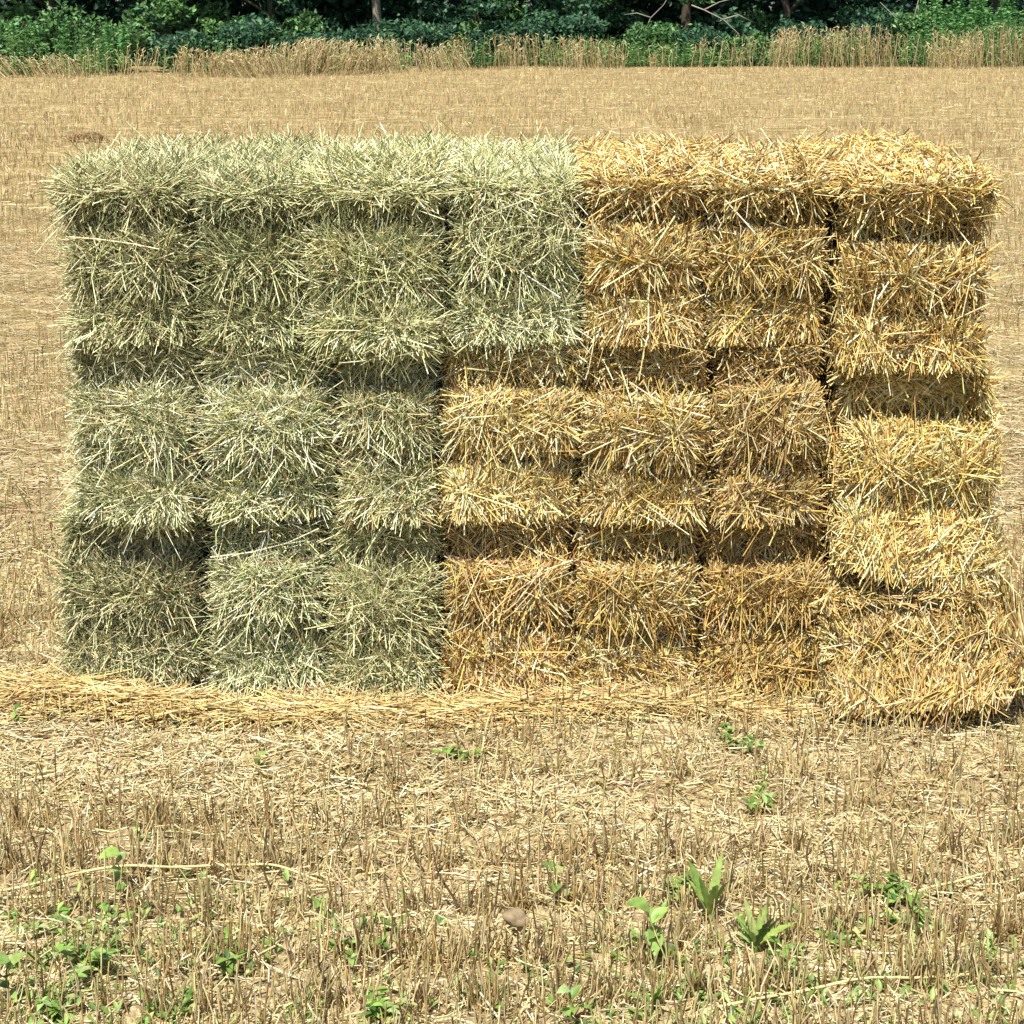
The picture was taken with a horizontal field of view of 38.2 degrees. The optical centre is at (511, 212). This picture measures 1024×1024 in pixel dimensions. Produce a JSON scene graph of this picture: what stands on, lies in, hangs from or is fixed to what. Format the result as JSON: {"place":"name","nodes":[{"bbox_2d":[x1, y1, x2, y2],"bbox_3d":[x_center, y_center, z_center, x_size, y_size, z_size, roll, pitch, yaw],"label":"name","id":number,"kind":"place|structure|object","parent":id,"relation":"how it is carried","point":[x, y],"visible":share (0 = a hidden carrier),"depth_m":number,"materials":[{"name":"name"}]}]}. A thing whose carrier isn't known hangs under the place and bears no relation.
{"place":"outdoors","nodes":[
{"label":"outdoors","id":0,"kind":"place"},
{"bbox_2d":[0,65,1023,1023],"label":"field ground","id":1,"kind":"structure","parent":0,"point":[638,915],"depth_m":3.76,"materials":[{"name":"soil"}]},
{"bbox_2d":[6,24,23,64],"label":"tall weed","id":2,"kind":"object","parent":1,"relation":"on","point":[12,29],"visible":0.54,"depth_m":40.43,"materials":[{"name":"green plant"}]},
{"bbox_2d":[0,951,37,1001],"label":"green weed","id":3,"kind":"object","parent":1,"relation":"on","point":[11,960],"visible":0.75,"depth_m":2.87,"materials":[{"name":"green plant"}]},
{"bbox_2d":[0,15,39,73],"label":"green shrub","id":4,"kind":"object","parent":1,"relation":"on","point":[5,27],"visible":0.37,"depth_m":40.95,"materials":[{"name":"green plant"}]},
{"bbox_2d":[21,0,92,72],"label":"green shrub","id":5,"kind":"object","parent":1,"relation":"on","point":[51,24],"visible":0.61,"depth_m":41.30,"materials":[{"name":"green plant"}]},
{"bbox_2d":[35,976,85,1020],"bbox_3d":[-0.870,1.518,2.837,0.099,0.054,0.099,-6,10,-35],"label":"green weed","id":6,"kind":"object","parent":1,"relation":"on","point":[53,1007],"visible":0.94,"depth_m":2.82,"materials":[{"name":"green plant"}]},
{"bbox_2d":[59,23,72,63],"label":"tall weed","id":7,"kind":"object","parent":1,"relation":"on","point":[65,35],"visible":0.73,"depth_m":40.74,"materials":[{"name":"green plant"}]},
{"bbox_2d":[68,130,109,143],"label":"straw clump","id":8,"kind":"object","parent":1,"relation":"on","point":[82,136],"visible":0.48,"depth_m":20.66,"materials":[{"name":"beige plant"}]},
{"bbox_2d":[52,902,134,978],"bbox_3d":[-0.850,1.481,2.985,0.154,0.097,0.240,0,8,0],"label":"green weed","id":9,"kind":"object","parent":1,"relation":"on","point":[82,970],"visible":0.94,"depth_m":2.98,"materials":[{"name":"green plant"}]},
{"bbox_2d":[100,22,117,67],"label":"tall weed","id":10,"kind":"object","parent":1,"relation":"on","point":[110,46],"visible":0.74,"depth_m":40.51,"materials":[{"name":"green plant"}]},
{"bbox_2d":[98,846,128,894],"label":"green weed","id":11,"kind":"object","parent":1,"relation":"on","point":[111,851],"visible":0.9,"depth_m":3.22,"materials":[{"name":"green plant"}]},
{"bbox_2d":[80,13,155,72],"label":"green shrub","id":12,"kind":"object","parent":1,"relation":"on","point":[135,37],"visible":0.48,"depth_m":41.90,"materials":[{"name":"green plant"}]},
{"bbox_2d":[0,863,242,891],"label":"long straw","id":13,"kind":"object","parent":1,"relation":"on","point":[125,865],"visible":0.84,"depth_m":3.27,"materials":[{"name":"beige plant"}]},
{"bbox_2d":[117,24,130,74],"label":"tall weed","id":14,"kind":"object","parent":1,"relation":"on","point":[124,43],"visible":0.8,"depth_m":40.63,"materials":[{"name":"green plant"}]},
{"bbox_2d":[29,486,230,688],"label":"hay bale","id":15,"kind":"object","parent":1,"relation":"on","point":[129,604],"visible":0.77,"depth_m":4.16},
{"bbox_2d":[28,314,224,560],"bbox_3d":[-1.050,0.545,4.360,0.581,0.707,1.135,0,8,0],"label":"hay bale","id":16,"kind":"object","parent":15,"relation":"on","point":[134,468],"visible":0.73,"depth_m":4.05},
{"bbox_2d":[1,121,245,377],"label":"hay bale","id":17,"kind":"object","parent":16,"relation":"on","point":[126,231],"visible":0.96,"depth_m":3.98},
{"bbox_2d":[136,973,197,1022],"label":"green weed","id":18,"kind":"object","parent":1,"relation":"on","point":[186,1000],"visible":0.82,"depth_m":2.85,"materials":[{"name":"green plant"}]},
{"bbox_2d":[136,29,217,71],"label":"green shrub","id":19,"kind":"object","parent":1,"relation":"on","point":[173,46],"visible":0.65,"depth_m":42.07,"materials":[{"name":"green plant"}]},
{"bbox_2d":[198,926,247,976],"bbox_3d":[-0.580,1.502,2.991,0.132,0.068,0.108,7,11,42],"label":"green weed","id":20,"kind":"object","parent":1,"relation":"on","point":[230,963],"visible":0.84,"depth_m":2.96,"materials":[{"name":"green plant"}]},
{"bbox_2d":[212,15,261,68],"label":"green shrub","id":21,"kind":"object","parent":1,"relation":"on","point":[239,34],"visible":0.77,"depth_m":42.00,"materials":[{"name":"green plant"}]},
{"bbox_2d":[172,489,359,699],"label":"hay bale","id":22,"kind":"object","parent":1,"relation":"on","point":[263,600],"visible":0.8,"depth_m":4.14},
{"bbox_2d":[176,302,349,550],"bbox_3d":[-0.657,0.530,4.396,0.585,0.789,1.046,0,8,0],"label":"hay bale","id":23,"kind":"object","parent":22,"relation":"on","point":[267,427],"visible":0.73,"depth_m":4.05},
{"bbox_2d":[168,121,344,389],"bbox_3d":[-0.690,0.080,4.391,0.541,0.732,1.099,0,8,0],"label":"hay bale","id":24,"kind":"object","parent":23,"relation":"on","point":[247,212],"visible":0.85,"depth_m":4.00},
{"bbox_2d":[245,863,321,882],"bbox_3d":[-0.512,1.467,3.298,0.192,0.022,0.005,2,8,17],"label":"long straw","id":25,"kind":"object","parent":1,"relation":"on","point":[290,869],"visible":0.77,"depth_m":3.29,"materials":[{"name":"beige plant"}]},
{"bbox_2d":[263,27,343,67],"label":"green shrub","id":26,"kind":"object","parent":1,"relation":"on","point":[293,37],"visible":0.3,"depth_m":42.55,"materials":[{"name":"green plant"}]},
{"bbox_2d":[276,978,333,1023],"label":"green weed","id":27,"kind":"object","parent":1,"relation":"on","point":[298,1000],"visible":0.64,"depth_m":2.84,"materials":[{"name":"green plant"}]},
{"bbox_2d":[311,888,356,924],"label":"green weed","id":28,"kind":"object","parent":1,"relation":"on","point":[323,910],"visible":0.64,"depth_m":3.17,"materials":[{"name":"green plant"}]},
{"bbox_2d":[326,918,389,966],"bbox_3d":[-0.320,1.500,3.033,0.098,0.061,0.137,-7,11,-43],"label":"green weed","id":29,"kind":"object","parent":1,"relation":"on","point":[352,957],"visible":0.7,"depth_m":3.03,"materials":[{"name":"green plant"}]},
{"bbox_2d":[336,26,402,67],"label":"green shrub","id":30,"kind":"object","parent":1,"relation":"on","point":[352,34],"visible":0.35,"depth_m":43.70,"materials":[{"name":"green plant"}]},
{"bbox_2d":[304,498,462,702],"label":"hay bale","id":31,"kind":"object","parent":1,"relation":"on","point":[384,605],"visible":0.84,"depth_m":4.11},
{"bbox_2d":[301,307,458,563],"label":"hay bale","id":32,"kind":"object","parent":31,"relation":"on","point":[388,442],"visible":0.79,"depth_m":4.04},
{"bbox_2d":[273,116,484,390],"bbox_3d":[-0.380,0.062,4.292,0.668,0.735,1.095,0,8,0],"label":"hay bale","id":33,"kind":"object","parent":32,"relation":"on","point":[379,237],"visible":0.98,"depth_m":3.95},
{"bbox_2d":[358,986,416,1021],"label":"green weed","id":34,"kind":"object","parent":1,"relation":"on","point":[373,1005],"visible":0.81,"depth_m":2.81,"materials":[{"name":"green plant"}]},
{"bbox_2d":[376,906,409,937],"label":"green weed","id":35,"kind":"object","parent":1,"relation":"on","point":[395,923],"visible":0.69,"depth_m":3.10,"materials":[{"name":"green plant"}]},
{"bbox_2d":[404,22,457,67],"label":"green shrub","id":36,"kind":"object","parent":1,"relation":"on","point":[427,36],"visible":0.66,"depth_m":45.05,"materials":[{"name":"green plant"}]},
{"bbox_2d":[432,849,460,916],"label":"dry stem","id":37,"kind":"object","parent":1,"relation":"on","point":[449,891],"visible":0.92,"depth_m":3.18,"materials":[{"name":"brown plant"}]},
{"bbox_2d":[432,745,486,763],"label":"green weed","id":38,"kind":"object","parent":1,"relation":"on","point":[449,749],"visible":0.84,"depth_m":3.79,"materials":[{"name":"green plant"}]},
{"bbox_2d":[461,29,499,67],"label":"green shrub","id":39,"kind":"object","parent":1,"relation":"on","point":[478,36],"visible":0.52,"depth_m":45.16,"materials":[{"name":"green plant"}]},
{"bbox_2d":[0,661,978,746],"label":"straw swath","id":40,"kind":"object","parent":1,"relation":"on","point":[107,693],"visible":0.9,"depth_m":4.01,"materials":[{"name":"beige plant"}]},
{"bbox_2d":[126,693,289,724],"bbox_3d":[-0.814,1.334,3.995,0.447,0.021,0.005,-3,9,-22],"label":"long straw","id":41,"kind":"object","parent":40,"relation":"on","point":[145,718],"visible":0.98,"depth_m":3.99,"materials":[{"name":"beige plant"}]},
{"bbox_2d":[428,499,592,697],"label":"straw bale","id":42,"kind":"object","parent":1,"relation":"on","point":[510,605],"visible":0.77,"depth_m":4.12},
{"bbox_2d":[422,298,598,542],"bbox_3d":[-0.011,0.541,4.428,0.527,0.701,0.955,0,8,0],"label":"straw bale","id":43,"kind":"object","parent":42,"relation":"on","point":[507,461],"visible":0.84,"depth_m":4.06},
{"bbox_2d":[411,116,605,423],"bbox_3d":[0.017,0.107,4.344,0.583,0.820,1.103,0,8,0],"label":"hay bale","id":44,"kind":"object","parent":43,"relation":"on","point":[516,247],"visible":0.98,"depth_m":4.01},
{"bbox_2d":[0,511,1023,1023],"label":"stubble","id":45,"kind":"object","parent":1,"relation":"on","point":[218,845],"visible":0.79,"depth_m":3.19,"materials":[{"name":"beige plant"}]},
{"bbox_2d":[0,521,1023,1023],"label":"chaff","id":46,"kind":"object","parent":1,"relation":"on","point":[436,773],"visible":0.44,"depth_m":3.66,"materials":[{"name":"plant"}]},
{"bbox_2d":[0,23,1023,77],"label":"standing grain","id":47,"kind":"object","parent":1,"relation":"on","point":[306,63],"visible":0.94,"depth_m":43.63},
{"bbox_2d":[0,202,1023,566],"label":"field litter","id":48,"kind":"object","parent":1,"relation":"on","point":[62,350],"visible":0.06,"depth_m":7.64,"materials":[{"name":"plant"}]},
{"bbox_2d":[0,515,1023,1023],"bbox_3d":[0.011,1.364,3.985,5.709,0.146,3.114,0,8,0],"label":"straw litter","id":49,"kind":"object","parent":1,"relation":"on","point":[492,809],"visible":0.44,"depth_m":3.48,"materials":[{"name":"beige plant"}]},
{"bbox_2d":[0,64,1023,221],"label":"distant stubble","id":50,"kind":"object","parent":1,"relation":"on","point":[680,121],"visible":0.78,"depth_m":27.37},
{"bbox_2d":[0,859,1023,1023],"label":"weed seedlings","id":51,"kind":"object","parent":1,"relation":"on","point":[286,875],"visible":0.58,"depth_m":2.97,"materials":[{"name":"green plant"}]},
{"bbox_2d":[0,15,1023,76],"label":"edge weeds","id":52,"kind":"object","parent":1,"relation":"on","point":[685,58],"visible":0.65,"depth_m":45.41,"materials":[{"name":"green plant"}]},
{"bbox_2d":[0,209,1023,550],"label":"field stubble","id":53,"kind":"object","parent":1,"relation":"on","point":[62,421],"visible":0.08,"depth_m":7.63,"materials":[{"name":"beige plant"}]},
{"bbox_2d":[0,66,1023,206],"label":"distant litter","id":54,"kind":"object","parent":1,"relation":"on","point":[821,99],"visible":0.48,"depth_m":27.24,"materials":[{"name":"plant"}]},
{"bbox_2d":[502,908,529,926],"bbox_3d":[0.009,1.483,3.115,0.059,0.034,0.042,0,8,0],"label":"stone","id":55,"kind":"object","parent":1,"relation":"on","point":[514,917],"visible":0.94,"depth_m":3.10,"materials":[{"name":"beige stone"}]},
{"bbox_2d":[537,924,553,974],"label":"dry stem","id":56,"kind":"object","parent":1,"relation":"on","point":[543,955],"visible":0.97,"depth_m":2.99,"materials":[{"name":"brown plant"}]},
{"bbox_2d":[542,862,571,897],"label":"green weed","id":57,"kind":"object","parent":1,"relation":"on","point":[552,884],"visible":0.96,"depth_m":3.21,"materials":[{"name":"green plant"}]},
{"bbox_2d":[556,985,587,1023],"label":"green weed","id":58,"kind":"object","parent":1,"relation":"on","point":[573,991],"visible":0.97,"depth_m":2.81,"materials":[{"name":"green plant"}]},
{"bbox_2d":[563,462,719,690],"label":"straw bale","id":59,"kind":"object","parent":1,"relation":"on","point":[636,606],"visible":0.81,"depth_m":4.11},
{"bbox_2d":[563,326,722,544],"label":"straw bale","id":60,"kind":"object","parent":59,"relation":"on","point":[647,438],"visible":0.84,"depth_m":4.04},
{"bbox_2d":[564,129,720,379],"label":"straw bale","id":61,"kind":"object","parent":60,"relation":"on","point":[642,263],"visible":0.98,"depth_m":3.99},
{"bbox_2d":[626,972,667,1012],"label":"green weed","id":62,"kind":"object","parent":1,"relation":"on","point":[657,993],"visible":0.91,"depth_m":2.85,"materials":[{"name":"green plant"}]},
{"bbox_2d":[625,897,676,968],"bbox_3d":[0.286,1.465,2.990,0.085,0.142,0.085,-5,9,-30],"label":"green weed","id":63,"kind":"object","parent":1,"relation":"on","point":[655,914],"visible":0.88,"depth_m":3.00,"materials":[{"name":"green plant"}]},
{"bbox_2d":[659,871,693,899],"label":"green weed","id":64,"kind":"object","parent":1,"relation":"on","point":[687,877],"visible":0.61,"depth_m":3.26,"materials":[{"name":"green plant"}]},
{"bbox_2d":[688,853,729,923],"bbox_3d":[0.417,1.446,3.145,0.084,0.149,0.103,0,8,0],"label":"green weed","id":65,"kind":"object","parent":1,"relation":"on","point":[706,899],"visible":0.93,"depth_m":3.15,"materials":[{"name":"green plant"}]},
{"bbox_2d":[718,722,770,751],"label":"green weed","id":66,"kind":"object","parent":1,"relation":"on","point":[725,725],"visible":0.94,"depth_m":3.86,"materials":[{"name":"green plant"}]},
{"bbox_2d":[682,502,833,701],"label":"straw bale","id":67,"kind":"object","parent":1,"relation":"on","point":[755,613],"visible":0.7,"depth_m":4.13},
{"bbox_2d":[701,327,844,555],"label":"straw bale","id":68,"kind":"object","parent":67,"relation":"on","point":[768,423],"visible":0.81,"depth_m":4.04},
{"bbox_2d":[681,128,844,366],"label":"straw bale","id":69,"kind":"object","parent":68,"relation":"on","point":[766,245],"visible":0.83,"depth_m":3.99},
{"bbox_2d":[741,770,777,810],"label":"green weed","id":70,"kind":"object","parent":1,"relation":"on","point":[752,801],"visible":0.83,"depth_m":3.60,"materials":[{"name":"green plant"}]},
{"bbox_2d":[734,896,796,952],"bbox_3d":[0.512,1.464,3.032,0.120,0.131,0.079,6,10,34],"label":"green weed","id":71,"kind":"object","parent":1,"relation":"on","point":[758,936],"visible":0.98,"depth_m":3.04,"materials":[{"name":"green plant"}]},
{"bbox_2d":[759,936,808,975],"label":"green weed","id":72,"kind":"object","parent":1,"relation":"on","point":[775,939],"visible":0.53,"depth_m":2.99,"materials":[{"name":"green plant"}]},
{"bbox_2d":[704,973,971,1010],"bbox_3d":[0.641,1.507,2.878,0.566,0.029,0.005,-2,8,-11],"label":"long straw","id":73,"kind":"object","parent":1,"relation":"on","point":[827,985],"visible":0.81,"depth_m":2.87,"materials":[{"name":"beige plant"}]},
{"bbox_2d":[825,906,852,948],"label":"green weed","id":74,"kind":"object","parent":1,"relation":"on","point":[834,935],"visible":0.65,"depth_m":3.05,"materials":[{"name":"green plant"}]},
{"bbox_2d":[849,871,925,904],"bbox_3d":[0.810,1.464,3.193,0.164,0.058,0.100,0,8,0],"label":"green weed","id":75,"kind":"object","parent":1,"relation":"on","point":[895,890],"visible":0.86,"depth_m":3.20,"materials":[{"name":"green plant"}]},
{"bbox_2d":[797,528,1023,742],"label":"straw bale","id":76,"kind":"object","parent":1,"relation":"on","point":[929,651],"visible":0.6,"depth_m":3.99},
{"bbox_2d":[813,340,1019,607],"bbox_3d":[1.090,0.679,4.386,0.618,0.767,0.964,0,8,0],"label":"straw bale","id":77,"kind":"object","parent":76,"relation":"on","point":[912,473],"visible":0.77,"depth_m":4.04},
{"bbox_2d":[778,128,1013,399],"bbox_3d":[1.075,0.103,4.314,0.574,0.711,0.971,0,8,0],"label":"straw bale","id":78,"kind":"object","parent":77,"relation":"on","point":[909,279],"visible":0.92,"depth_m":3.95},
{"bbox_2d":[880,900,945,931],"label":"green weed","id":79,"kind":"object","parent":1,"relation":"on","point":[894,919],"visible":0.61,"depth_m":3.10,"materials":[{"name":"green plant"}]},
{"bbox_2d":[909,865,1023,894],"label":"long straw","id":80,"kind":"object","parent":1,"relation":"on","point":[962,879],"visible":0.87,"depth_m":3.24,"materials":[{"name":"beige plant"}]},
{"bbox_2d":[48,22,1023,65],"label":"forest floor","id":81,"kind":"structure","parent":0,"point":[876,60],"depth_m":48.57,"materials":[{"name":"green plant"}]},
{"bbox_2d":[0,0,93,60],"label":"leafy tree","id":82,"kind":"object","parent":81,"relation":"on","point":[19,8],"visible":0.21,"depth_m":49.01,"materials":[{"name":"green plant"}]},
{"bbox_2d":[122,0,230,41],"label":"leafy tree","id":83,"kind":"object","parent":81,"relation":"on","point":[165,13],"visible":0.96,"depth_m":49.00,"materials":[{"name":"green plant"}]},
{"bbox_2d":[184,0,343,58],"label":"leafy tree","id":84,"kind":"object","parent":81,"relation":"on","point":[269,28],"visible":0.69,"depth_m":48.87,"materials":[{"name":"green plant"}]},
{"bbox_2d":[304,0,450,57],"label":"leafy tree","id":85,"kind":"object","parent":81,"relation":"on","point":[377,21],"visible":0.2,"depth_m":49.45,"materials":[{"name":"green plant"}]},
{"bbox_2d":[408,0,565,42],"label":"leafy tree","id":86,"kind":"object","parent":81,"relation":"on","point":[475,22],"visible":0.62,"depth_m":49.32,"materials":[{"name":"green plant"}]},
{"bbox_2d":[0,0,1023,57],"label":"distant wood","id":87,"kind":"object","parent":81,"relation":"on","point":[345,14],"visible":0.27,"depth_m":53.37,"materials":[{"name":"green plant"}]},
{"bbox_2d":[498,15,556,65],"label":"green shrub","id":88,"kind":"object","parent":81,"relation":"on","point":[520,30],"visible":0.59,"depth_m":46.67,"materials":[{"name":"green plant"}]},
{"bbox_2d":[506,0,645,31],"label":"leafy tree","id":89,"kind":"object","parent":81,"relation":"on","point":[603,8],"visible":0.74,"depth_m":49.89,"materials":[{"name":"green plant"}]},
{"bbox_2d":[550,10,610,50],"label":"green shrub","id":90,"kind":"object","parent":81,"relation":"on","point":[571,28],"visible":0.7,"depth_m":46.90,"materials":[{"name":"green plant"}]},
{"bbox_2d":[620,20,679,63],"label":"green shrub","id":91,"kind":"object","parent":81,"relation":"on","point":[649,35],"visible":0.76,"depth_m":47.06,"materials":[{"name":"green plant"}]},
{"bbox_2d":[672,27,732,62],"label":"green shrub","id":92,"kind":"object","parent":81,"relation":"on","point":[711,37],"visible":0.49,"depth_m":46.62,"materials":[{"name":"green plant"}]},
{"bbox_2d":[655,0,764,60],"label":"leafy tree","id":93,"kind":"object","parent":81,"relation":"on","point":[685,15],"visible":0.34,"depth_m":48.95,"materials":[{"name":"green plant"}]},
{"bbox_2d":[714,31,773,65],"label":"green shrub","id":94,"kind":"object","parent":81,"relation":"on","point":[738,44],"visible":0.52,"depth_m":46.54,"materials":[{"name":"green plant"}]},
{"bbox_2d":[770,19,831,53],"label":"green shrub","id":95,"kind":"object","parent":81,"relation":"on","point":[821,26],"visible":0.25,"depth_m":47.33,"materials":[{"name":"green plant"}]},
{"bbox_2d":[727,0,881,52],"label":"leafy tree","id":96,"kind":"object","parent":81,"relation":"on","point":[763,19],"visible":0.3,"depth_m":50.62,"materials":[{"name":"green plant"}]},
{"bbox_2d":[836,13,898,62],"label":"green shrub","id":97,"kind":"object","parent":81,"relation":"on","point":[856,24],"visible":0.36,"depth_m":47.63,"materials":[{"name":"green plant"}]},
{"bbox_2d":[805,0,953,56],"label":"leafy tree","id":98,"kind":"object","parent":81,"relation":"on","point":[875,10],"visible":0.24,"depth_m":52.00,"materials":[{"name":"green plant"}]},
{"bbox_2d":[887,8,932,62],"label":"green shrub","id":99,"kind":"object","parent":81,"relation":"on","point":[908,25],"visible":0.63,"depth_m":47.26,"materials":[{"name":"green plant"}]},
{"bbox_2d":[931,4,941,51],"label":"tall weed","id":100,"kind":"object","parent":81,"relation":"on","point":[936,11],"visible":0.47,"depth_m":47.09,"materials":[{"name":"green plant"}]},
{"bbox_2d":[942,5,952,49],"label":"tall weed","id":101,"kind":"object","parent":81,"relation":"on","point":[947,22],"visible":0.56,"depth_m":47.20,"materials":[{"name":"green plant"}]},
{"bbox_2d":[955,0,966,45],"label":"tall weed","id":102,"kind":"object","parent":81,"relation":"on","point":[962,13],"visible":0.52,"depth_m":48.49,"materials":[{"name":"green plant"}]},
{"bbox_2d":[905,0,1023,40],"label":"leafy tree","id":103,"kind":"object","parent":81,"relation":"on","point":[996,3],"visible":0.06,"depth_m":52.62,"materials":[{"name":"green plant"}]},
{"bbox_2d":[967,0,975,48],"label":"tall weed","id":104,"kind":"object","parent":81,"relation":"on","point":[973,2],"visible":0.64,"depth_m":47.52,"materials":[{"name":"green plant"}]},
{"bbox_2d":[975,0,985,39],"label":"tall weed","id":105,"kind":"object","parent":81,"relation":"on","point":[980,3],"visible":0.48,"depth_m":47.12,"materials":[{"name":"green plant"}]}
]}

